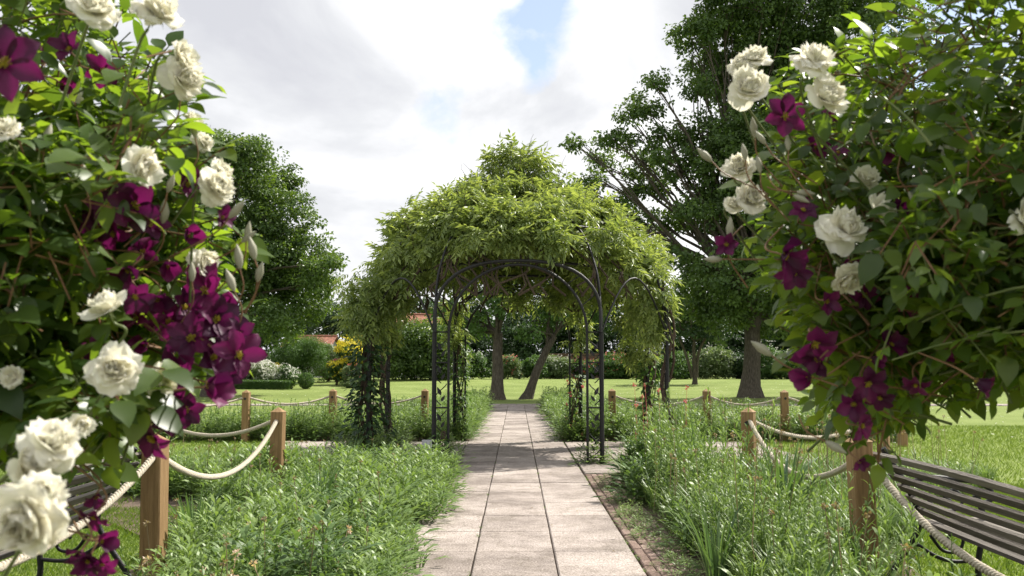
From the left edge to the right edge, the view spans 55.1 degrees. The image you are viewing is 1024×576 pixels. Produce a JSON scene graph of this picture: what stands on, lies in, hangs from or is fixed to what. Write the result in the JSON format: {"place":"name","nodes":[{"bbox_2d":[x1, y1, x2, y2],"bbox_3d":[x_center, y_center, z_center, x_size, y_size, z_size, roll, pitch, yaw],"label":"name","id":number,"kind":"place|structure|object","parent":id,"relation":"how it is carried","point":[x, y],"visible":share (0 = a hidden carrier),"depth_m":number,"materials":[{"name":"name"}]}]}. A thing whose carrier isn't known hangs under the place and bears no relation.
{"place":"outdoors","nodes":[
{"label":"outdoors","id":0,"kind":"place"},
{"bbox_2d":[335,435,368,454],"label":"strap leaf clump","id":1,"kind":"object","parent":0,"point":[350,443],"visible":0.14,"depth_m":13.19,"materials":[{"name":"green plant"}]},
{"bbox_2d":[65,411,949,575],"bbox_3d":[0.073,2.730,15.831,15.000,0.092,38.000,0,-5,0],"label":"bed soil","id":2,"kind":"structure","parent":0,"point":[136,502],"depth_m":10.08,"materials":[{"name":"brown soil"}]},
{"bbox_2d":[0,0,269,575],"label":"clematis","id":3,"kind":"object","parent":2,"relation":"on","point":[231,350],"visible":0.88,"depth_m":1.63,"materials":[{"name":"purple plant"}]},
{"bbox_2d":[0,0,274,575],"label":"climbing rose","id":4,"kind":"object","parent":2,"relation":"on","point":[34,519],"visible":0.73,"depth_m":1.62,"materials":[{"name":"green plant"}]},
{"bbox_2d":[139,433,168,575],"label":"timber post","id":5,"kind":"object","parent":2,"relation":"on","point":[154,494],"visible":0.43,"depth_m":6.36,"materials":[{"name":"paint"}]},
{"bbox_2d":[0,454,155,571],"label":"rope","id":6,"kind":"object","parent":5,"relation":"attached to","point":[112,498],"visible":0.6,"depth_m":5.53,"materials":[{"name":"beige fabric"}]},
{"bbox_2d":[169,420,277,479],"bbox_3d":[-2.441,1.441,8.548,0.049,0.372,4.158,0,-5,-3],"label":"rope","id":7,"kind":"object","parent":5,"relation":"attached to","point":[194,474],"visible":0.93,"depth_m":8.23,"materials":[{"name":"beige fabric"}]},
{"bbox_2d":[168,488,245,552],"bbox_3d":[-2.215,1.719,7.031,0.626,0.566,0.519,2,-5,-24],"label":"strap leaf clump","id":8,"kind":"object","parent":2,"relation":"on","point":[191,513],"visible":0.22,"depth_m":6.97,"materials":[{"name":"green plant"}]},
{"bbox_2d":[241,390,250,441],"bbox_3d":[-5.114,2.509,18.883,0.142,1.100,0.146,-1,-5,6],"label":"timber post","id":9,"kind":"object","parent":2,"relation":"on","point":[246,409],"visible":0.91,"depth_m":18.83,"materials":[{"name":"paint"}]},
{"bbox_2d":[206,397,242,406],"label":"rope","id":10,"kind":"object","parent":9,"relation":"attached to","point":[234,400],"visible":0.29,"depth_m":18.69,"materials":[{"name":"beige fabric"}]},
{"bbox_2d":[142,520,351,575],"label":"clover flowers","id":11,"kind":"object","parent":2,"relation":"on","point":[235,551],"visible":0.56,"depth_m":5.39,"materials":[{"name":"white plant"}]},
{"bbox_2d":[69,434,474,575],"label":"meadow plants","id":12,"kind":"object","parent":2,"relation":"on","point":[404,491],"visible":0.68,"depth_m":8.06,"materials":[{"name":"green plant"}]},
{"bbox_2d":[137,434,416,575],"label":"dry stalks","id":13,"kind":"object","parent":2,"relation":"on","point":[265,517],"visible":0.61,"depth_m":6.50,"materials":[{"name":"brown plant"}]},
{"bbox_2d":[269,407,285,481],"bbox_3d":[-2.546,1.843,10.648,0.142,1.100,0.146,0,-5,4],"label":"timber post","id":14,"kind":"object","parent":2,"relation":"on","point":[277,438],"visible":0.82,"depth_m":10.60,"materials":[{"name":"paint"}]},
{"bbox_2d":[183,420,269,437],"bbox_3d":[-3.497,1.596,11.299,2.175,0.247,0.048,-3,-6,33],"label":"rope","id":15,"kind":"object","parent":14,"relation":"attached to","point":[235,433],"visible":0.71,"depth_m":11.08,"materials":[{"name":"beige fabric"}]},
{"bbox_2d":[282,462,347,500],"bbox_3d":[-1.740,1.835,8.672,0.576,0.599,0.646,1,-5,-16],"label":"strap leaf clump","id":16,"kind":"object","parent":2,"relation":"on","point":[324,481],"visible":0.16,"depth_m":8.61,"materials":[{"name":"green plant"}]},
{"bbox_2d":[187,442,460,575],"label":"clump plants","id":17,"kind":"object","parent":2,"relation":"on","point":[299,557],"visible":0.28,"depth_m":5.88,"materials":[{"name":"green plant"}]},
{"bbox_2d":[152,386,497,441],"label":"meadow plants","id":18,"kind":"object","parent":2,"relation":"on","point":[300,424],"visible":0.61,"depth_m":19.36,"materials":[{"name":"green plant"}]},
{"bbox_2d":[328,389,336,437],"bbox_3d":[-3.627,2.589,19.873,0.142,1.100,0.146,0,-5,5],"label":"timber post","id":19,"kind":"object","parent":2,"relation":"on","point":[332,395],"visible":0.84,"depth_m":19.84,"materials":[{"name":"paint"}]},
{"bbox_2d":[250,396,328,404],"bbox_3d":[-4.371,2.223,19.404,1.686,0.181,0.048,3,-6,-34],"label":"rope","id":20,"kind":"object","parent":19,"relation":"attached to","point":[252,398],"visible":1,"depth_m":19.35,"materials":[{"name":"beige fabric"}]},
{"bbox_2d":[336,395,420,404],"bbox_3d":[-2.708,2.280,19.994,1.751,0.200,0.048,0,-5,-6],"label":"rope","id":21,"kind":"object","parent":19,"relation":"attached to","point":[337,396],"visible":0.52,"depth_m":20.02,"materials":[{"name":"beige fabric"}]},
{"bbox_2d":[406,546,430,568],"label":"strap leaf clump","id":22,"kind":"object","parent":2,"relation":"on","point":[423,564],"visible":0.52,"depth_m":6.86,"materials":[{"name":"green plant"}]},
{"bbox_2d":[421,389,428,437],"bbox_3d":[-1.784,2.604,20.063,0.142,1.100,0.146,0,-5,5],"label":"timber post","id":23,"kind":"object","parent":2,"relation":"on","point":[424,394],"visible":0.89,"depth_m":20.02,"materials":[{"name":"paint"}]},
{"bbox_2d":[608,389,615,437],"bbox_3d":[2.043,2.603,20.047,0.142,1.100,0.146,0,-5,-4],"label":"timber post","id":24,"kind":"object","parent":2,"relation":"on","point":[611,395],"visible":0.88,"depth_m":20.00,"materials":[{"name":"paint"}]},
{"bbox_2d":[616,395,702,405],"bbox_3d":[2.991,2.289,19.967,1.811,0.220,0.048,-1,-5,6],"label":"rope","id":25,"kind":"object","parent":24,"relation":"attached to","point":[700,397],"visible":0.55,"depth_m":19.95,"materials":[{"name":"beige fabric"}]},
{"bbox_2d":[633,383,688,422],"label":"red flowers","id":26,"kind":"object","parent":2,"relation":"on","point":[658,392],"visible":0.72,"depth_m":14.13,"materials":[{"name":"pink plant"}]},
{"bbox_2d":[702,389,710,437],"bbox_3d":[3.938,2.586,19.838,0.142,1.100,0.146,0,-5,-8],"label":"timber post","id":27,"kind":"object","parent":2,"relation":"on","point":[704,393],"visible":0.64,"depth_m":19.80,"materials":[{"name":"paint"}]},
{"bbox_2d":[667,491,763,575],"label":"strap leaf clump","id":28,"kind":"object","parent":2,"relation":"on","point":[713,560],"visible":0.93,"depth_m":6.19,"materials":[{"name":"green plant"}]},
{"bbox_2d":[534,386,917,441],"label":"meadow plants","id":29,"kind":"object","parent":2,"relation":"on","point":[554,405],"visible":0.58,"depth_m":19.49,"materials":[{"name":"green plant"}]},
{"bbox_2d":[591,433,865,562],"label":"clump plants","id":30,"kind":"object","parent":2,"relation":"on","point":[640,456],"visible":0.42,"depth_m":10.44,"materials":[{"name":"green plant"}]},
{"bbox_2d":[741,408,756,474],"bbox_3d":[2.567,1.841,10.626,0.142,1.100,0.146,-3,-5,28],"label":"timber post","id":31,"kind":"object","parent":2,"relation":"on","point":[746,415],"visible":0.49,"depth_m":10.59,"materials":[{"name":"paint"}]},
{"bbox_2d":[729,434,834,517],"bbox_3d":[2.149,1.606,7.686,0.830,0.896,0.807,0,-5,0],"label":"strap leaf clump","id":32,"kind":"object","parent":2,"relation":"on","point":[780,470],"visible":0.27,"depth_m":7.62,"materials":[{"name":"green plant"}]},
{"bbox_2d":[780,390,789,441],"bbox_3d":[5.286,2.521,19.035,0.142,1.100,0.146,0,-5,-1],"label":"timber post","id":33,"kind":"object","parent":2,"relation":"on","point":[784,401],"visible":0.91,"depth_m":18.99,"materials":[{"name":"paint"}]},
{"bbox_2d":[711,396,780,405],"bbox_3d":[4.614,2.236,19.462,1.471,0.202,0.048,-3,-5,31],"label":"rope","id":34,"kind":"object","parent":33,"relation":"attached to","point":[727,402],"visible":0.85,"depth_m":19.44,"materials":[{"name":"beige fabric"}]},
{"bbox_2d":[612,383,999,575],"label":"meadow plants","id":35,"kind":"object","parent":2,"relation":"on","point":[801,553],"visible":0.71,"depth_m":7.32,"materials":[{"name":"green plant"}]},
{"bbox_2d":[634,399,983,575],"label":"dry stalks","id":36,"kind":"object","parent":2,"relation":"on","point":[755,477],"visible":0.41,"depth_m":8.50,"materials":[{"name":"green plant"}]},
{"bbox_2d":[697,0,1023,489],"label":"clematis","id":37,"kind":"object","parent":2,"relation":"on","point":[820,356],"visible":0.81,"depth_m":1.92,"materials":[{"name":"green plant"}]},
{"bbox_2d":[845,438,878,574],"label":"timber post","id":38,"kind":"object","parent":2,"relation":"on","point":[858,494],"visible":0.46,"depth_m":6.34,"materials":[{"name":"paint"}]},
{"bbox_2d":[748,420,846,479],"bbox_3d":[2.434,1.439,8.526,0.049,0.372,4.159,0,-5,4],"label":"rope","id":39,"kind":"object","parent":38,"relation":"attached to","point":[835,471],"visible":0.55,"depth_m":7.66,"materials":[{"name":"beige fabric"}]},
{"bbox_2d":[871,464,1005,575],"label":"rope","id":40,"kind":"object","parent":38,"relation":"attached to","point":[958,551],"visible":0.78,"depth_m":5.27,"materials":[{"name":"beige fabric"}]},
{"bbox_2d":[720,0,1023,467],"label":"climbing rose","id":41,"kind":"object","parent":2,"relation":"on","point":[842,231],"visible":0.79,"depth_m":1.93,"materials":[{"name":"green plant"}]},
{"bbox_2d":[878,436,889,464],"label":"timber post","id":42,"kind":"object","parent":2,"relation":"on","point":[887,440],"depth_m":11.80,"materials":[{"name":"paint"}]},
{"bbox_2d":[756,421,851,439],"bbox_3d":[3.526,1.605,11.266,2.185,0.263,0.048,3,-5,-33],"label":"rope","id":43,"kind":"object","parent":42,"relation":"attached to","point":[777,431],"visible":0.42,"depth_m":11.02,"materials":[{"name":"beige fabric"}]},
{"bbox_2d":[873,447,1023,575],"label":"garden bench","id":44,"kind":"object","parent":2,"relation":"on","point":[981,529],"visible":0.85,"depth_m":5.48,"materials":[{"name":"paint"}]},
{"bbox_2d":[0,0,1022,355],"label":"sky","id":45,"kind":"structure","parent":0,"point":[377,102],"materials":[{"name":"white"}]},
{"bbox_2d":[0,375,1023,575],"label":"lawn","id":46,"kind":"structure","parent":0,"point":[515,388],"depth_m":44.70,"materials":[{"name":"green plant"}]},
{"bbox_2d":[0,446,140,575],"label":"garden bench","id":47,"kind":"object","parent":46,"relation":"on","point":[72,499],"visible":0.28,"depth_m":6.04,"materials":[{"name":"paint"}]},
{"bbox_2d":[201,379,292,389],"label":"box hedge","id":48,"kind":"object","parent":46,"relation":"on","point":[276,384],"visible":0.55,"depth_m":52.31,"materials":[{"name":"green plant"}]},
{"bbox_2d":[149,122,350,396],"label":"broadleaf tree","id":49,"kind":"object","parent":46,"relation":"on","point":[267,192],"visible":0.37,"depth_m":45.42,"materials":[{"name":"green plant"}]},
{"bbox_2d":[246,359,279,379],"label":"white flowers","id":50,"kind":"object","parent":46,"relation":"on","point":[264,370],"visible":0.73,"depth_m":54.34,"materials":[{"name":"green plant"}]},
{"bbox_2d":[268,363,301,385],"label":"white flowers","id":51,"kind":"object","parent":46,"relation":"on","point":[287,372],"visible":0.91,"depth_m":54.29,"materials":[{"name":"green plant"}]},
{"bbox_2d":[260,312,324,363],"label":"belt tree","id":52,"kind":"object","parent":46,"relation":"on","point":[307,332],"visible":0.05,"depth_m":85.55,"materials":[{"name":"green plant"}]},
{"bbox_2d":[267,333,332,382],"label":"willow shrub","id":53,"kind":"object","parent":46,"relation":"on","point":[310,353],"visible":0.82,"depth_m":59.30,"materials":[{"name":"green plant"}]},
{"bbox_2d":[297,372,314,388],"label":"clipped ball","id":54,"kind":"object","parent":46,"relation":"on","point":[304,381],"visible":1,"depth_m":52.59,"materials":[{"name":"green plant"}]},
{"bbox_2d":[281,335,338,377],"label":"cottage","id":55,"kind":"structure","parent":46,"relation":"on","point":[333,339],"depth_m":79.72,"materials":[{"name":"ceramic"}]},
{"bbox_2d":[299,301,350,338],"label":"belt tree","id":56,"kind":"object","parent":46,"relation":"on","point":[328,322],"visible":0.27,"depth_m":83.46,"materials":[{"name":"green plant"}]},
{"bbox_2d":[312,342,337,376],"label":"flowering shrub","id":57,"kind":"object","parent":46,"relation":"on","point":[331,354],"visible":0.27,"depth_m":65.31,"materials":[{"name":"green plant"}]},
{"bbox_2d":[318,358,339,381],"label":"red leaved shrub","id":58,"kind":"object","parent":46,"relation":"on","point":[335,359],"visible":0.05,"depth_m":61.48,"materials":[{"name":"green plant"}]},
{"bbox_2d":[326,356,349,384],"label":"yellow flowers","id":59,"kind":"object","parent":46,"relation":"on","point":[336,367],"visible":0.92,"depth_m":56.53,"materials":[{"name":"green plant"}]},
{"bbox_2d":[333,334,362,365],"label":"laburnum bush","id":60,"kind":"object","parent":46,"relation":"on","point":[342,348],"visible":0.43,"depth_m":57.18,"materials":[{"name":"yellow plant"}]},
{"bbox_2d":[339,363,361,379],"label":"shrub","id":61,"kind":"object","parent":46,"relation":"on","point":[345,372],"visible":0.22,"depth_m":55.50,"materials":[{"name":"green plant"}]},
{"bbox_2d":[340,377,360,387],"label":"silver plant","id":62,"kind":"object","parent":46,"relation":"on","point":[345,384],"visible":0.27,"depth_m":53.46,"materials":[{"name":"green plant"}]},
{"bbox_2d":[338,322,379,376],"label":"belt tree","id":63,"kind":"object","parent":46,"relation":"on","point":[346,336],"visible":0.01,"depth_m":82.66,"materials":[{"name":"green plant"}]},
{"bbox_2d":[374,294,433,372],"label":"belt tree","id":64,"kind":"object","parent":46,"relation":"on","point":[429,305],"visible":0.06,"depth_m":82.48,"materials":[{"name":"green plant"}]},
{"bbox_2d":[372,315,475,380],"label":"rounded shrub","id":65,"kind":"object","parent":46,"relation":"on","point":[412,360],"visible":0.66,"depth_m":63.94,"materials":[{"name":"green plant"}]},
{"bbox_2d":[394,297,459,377],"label":"cottage","id":66,"kind":"structure","parent":46,"relation":"on","point":[419,315],"depth_m":77.64,"materials":[{"name":"brick"}]},
{"bbox_2d":[415,297,493,370],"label":"belt tree","id":67,"kind":"object","parent":46,"relation":"on","point":[477,343],"visible":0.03,"depth_m":85.93,"materials":[{"name":"green plant"}]},
{"bbox_2d":[458,350,491,378],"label":"border shrub","id":68,"kind":"object","parent":46,"relation":"on","point":[478,364],"visible":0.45,"depth_m":67.94,"materials":[{"name":"green plant"}]},
{"bbox_2d":[424,279,546,399],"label":"lawn tree","id":69,"kind":"object","parent":46,"relation":"on","point":[498,312],"visible":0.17,"depth_m":42.70,"materials":[{"name":"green plant"}]},
{"bbox_2d":[468,305,536,375],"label":"belt tree","id":70,"kind":"object","parent":46,"relation":"on","point":[492,319],"visible":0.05,"depth_m":88.78,"materials":[{"name":"green plant"}]},
{"bbox_2d":[490,353,526,378],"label":"border shrub","id":71,"kind":"object","parent":46,"relation":"on","point":[512,366],"visible":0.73,"depth_m":67.54,"materials":[{"name":"green plant"}]},
{"bbox_2d":[521,354,551,378],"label":"border shrub","id":72,"kind":"object","parent":46,"relation":"on","point":[528,364],"visible":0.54,"depth_m":68.39,"materials":[{"name":"green plant"}]},
{"bbox_2d":[483,300,596,376],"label":"belt tree","id":73,"kind":"object","parent":46,"relation":"on","point":[524,351],"visible":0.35,"depth_m":82.47,"materials":[{"name":"green plant"}]},
{"bbox_2d":[545,354,574,378],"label":"border shrub","id":74,"kind":"object","parent":46,"relation":"on","point":[559,367],"visible":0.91,"depth_m":68.79,"materials":[{"name":"green plant"}]},
{"bbox_2d":[511,283,613,398],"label":"lawn tree","id":75,"kind":"object","parent":46,"relation":"on","point":[547,329],"visible":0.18,"depth_m":43.18,"materials":[{"name":"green plant"}]},
{"bbox_2d":[571,358,598,378],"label":"border shrub","id":76,"kind":"object","parent":46,"relation":"on","point":[592,369],"visible":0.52,"depth_m":68.57,"materials":[{"name":"green plant"}]},
{"bbox_2d":[550,303,639,353],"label":"belt tree","id":77,"kind":"object","parent":46,"relation":"on","point":[608,335],"visible":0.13,"depth_m":85.10,"materials":[{"name":"green plant"}]},
{"bbox_2d":[596,352,632,378],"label":"border shrub","id":78,"kind":"object","parent":46,"relation":"on","point":[612,370],"visible":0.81,"depth_m":68.12,"materials":[{"name":"green plant"}]},
{"bbox_2d":[251,383,1006,451],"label":"daisies","id":79,"kind":"object","parent":46,"relation":"on","point":[715,390],"visible":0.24,"depth_m":40.23,"materials":[{"name":"white plant"}]},
{"bbox_2d":[627,361,661,377],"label":"border shrub","id":80,"kind":"object","parent":46,"relation":"on","point":[641,371],"visible":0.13,"depth_m":67.92,"materials":[{"name":"green plant"}]},
{"bbox_2d":[605,289,683,352],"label":"belt tree","id":81,"kind":"object","parent":46,"relation":"on","point":[614,341],"visible":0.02,"depth_m":89.03,"materials":[{"name":"green plant"}]},
{"bbox_2d":[652,350,699,378],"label":"border shrub","id":82,"kind":"object","parent":46,"relation":"on","point":[681,370],"visible":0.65,"depth_m":67.05,"materials":[{"name":"green plant"}]},
{"bbox_2d":[635,308,743,359],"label":"belt tree","id":83,"kind":"object","parent":46,"relation":"on","point":[688,343],"visible":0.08,"depth_m":82.31,"materials":[{"name":"green plant"}]},
{"bbox_2d":[662,290,740,384],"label":"forked tree","id":84,"kind":"object","parent":46,"relation":"on","point":[696,333],"visible":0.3,"depth_m":57.78,"materials":[{"name":"green plant"}]},
{"bbox_2d":[689,342,736,378],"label":"border shrub","id":85,"kind":"object","parent":46,"relation":"on","point":[713,361],"visible":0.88,"depth_m":68.45,"materials":[{"name":"green plant"}]},
{"bbox_2d":[715,349,743,378],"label":"border shrub","id":86,"kind":"object","parent":46,"relation":"on","point":[739,362],"visible":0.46,"depth_m":68.87,"materials":[{"name":"green plant"}]},
{"bbox_2d":[675,290,789,376],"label":"belt tree","id":87,"kind":"object","parent":46,"relation":"on","point":[763,342],"visible":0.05,"depth_m":84.99,"materials":[{"name":"green plant"}]},
{"bbox_2d":[556,0,976,397],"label":"parkland tree","id":88,"kind":"object","parent":46,"relation":"on","point":[726,136],"visible":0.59,"depth_m":44.62,"materials":[{"name":"green plant"}]},
{"bbox_2d":[769,329,789,352],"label":"belt tree","id":89,"kind":"object","parent":46,"relation":"on","point":[780,340],"visible":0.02,"depth_m":89.15,"materials":[{"name":"green plant"}]},
{"bbox_2d":[760,340,800,378],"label":"border shrub","id":90,"kind":"object","parent":46,"relation":"on","point":[766,367],"visible":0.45,"depth_m":67.26,"materials":[{"name":"green plant"}]},
{"bbox_2d":[898,430,907,446],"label":"timber post","id":91,"kind":"object","parent":46,"relation":"on","point":[904,438],"depth_m":17.74,"materials":[{"name":"paint"}]},
{"bbox_2d":[229,441,802,474],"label":"cross path","id":92,"kind":"structure","parent":0,"point":[594,467],"depth_m":16.79,"materials":[{"name":"grey stone"}]},
{"bbox_2d":[317,420,713,575],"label":"paving weeds","id":93,"kind":"object","parent":92,"relation":"on","point":[378,439],"visible":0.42,"depth_m":14.38,"materials":[{"name":"green plant"}]},
{"bbox_2d":[365,162,670,463],"bbox_3d":[0.097,0.292,16.901,4.884,5.100,4.884,0,-5,0],"label":"garden gazebo","id":94,"kind":"object","parent":92,"relation":"on","point":[600,366],"visible":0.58,"depth_m":14.56,"materials":[{"name":"paint"}]},
{"bbox_2d":[331,344,405,454],"bbox_3d":[-2.288,1.806,15.649,1.231,1.846,1.294,0,-5,0],"label":"climbing plant","id":95,"kind":"object","parent":94,"relation":"attached to","point":[371,387],"visible":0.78,"depth_m":15.55,"materials":[{"name":"green plant"}]},
{"bbox_2d":[422,440,431,450],"bbox_3d":[-1.234,2.400,14.268,0.145,0.392,0.101,0,-5,0],"label":"socket box","id":96,"kind":"object","parent":94,"relation":"attached to","point":[425,441],"visible":0.18,"depth_m":14.24,"materials":[{"name":"grey plastic"}]},
{"bbox_2d":[428,431,454,455],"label":"climbing plant","id":97,"kind":"object","parent":94,"relation":"attached to","point":[444,438],"visible":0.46,"depth_m":14.32,"materials":[{"name":"green plant"}]},
{"bbox_2d":[450,343,471,440],"bbox_3d":[-1.020,2.043,19.144,0.507,1.934,0.505,0,-5,0],"label":"climbing plant","id":98,"kind":"object","parent":94,"relation":"attached to","point":[461,398],"visible":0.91,"depth_m":19.09,"materials":[{"name":"green plant"}]},
{"bbox_2d":[324,129,684,444],"bbox_3d":[-0.020,0.081,16.997,6.001,5.580,5.858,0,-5,0],"label":"climbing vine","id":99,"kind":"object","parent":94,"relation":"attached to","point":[537,223],"visible":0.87,"depth_m":15.72,"materials":[{"name":"green plant"}]},
{"bbox_2d":[562,374,585,440],"bbox_3d":[1.226,2.341,19.103,0.536,1.334,0.546,0,-5,0],"label":"climbing plant","id":100,"kind":"object","parent":94,"relation":"attached to","point":[577,384],"visible":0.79,"depth_m":19.05,"materials":[{"name":"green plant"}]},
{"bbox_2d":[631,363,660,430],"bbox_3d":[2.538,2.130,17.848,0.739,1.552,0.770,-4,-6,43],"label":"climbing plant","id":101,"kind":"object","parent":94,"relation":"attached to","point":[652,373],"visible":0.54,"depth_m":17.80,"materials":[{"name":"green plant"}]},
{"bbox_2d":[390,405,645,575],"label":"path","id":102,"kind":"structure","parent":0,"point":[514,539],"depth_m":9.19,"materials":[{"name":"grey stone"}]},
{"bbox_2d":[205,404,1007,405],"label":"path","id":103,"kind":"structure","parent":0,"point":[535,404],"depth_m":37.06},
{"bbox_2d":[545,354,690,377],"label":"hedge","id":104,"kind":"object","parent":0,"point":[590,357],"depth_m":73.69,"materials":[{"name":"green plant"}]},
{"bbox_2d":[585,474,705,575],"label":"brick paving","id":105,"kind":"structure","parent":0,"point":[647,556],"depth_m":8.19,"materials":[{"name":"brown brick"}]}
]}

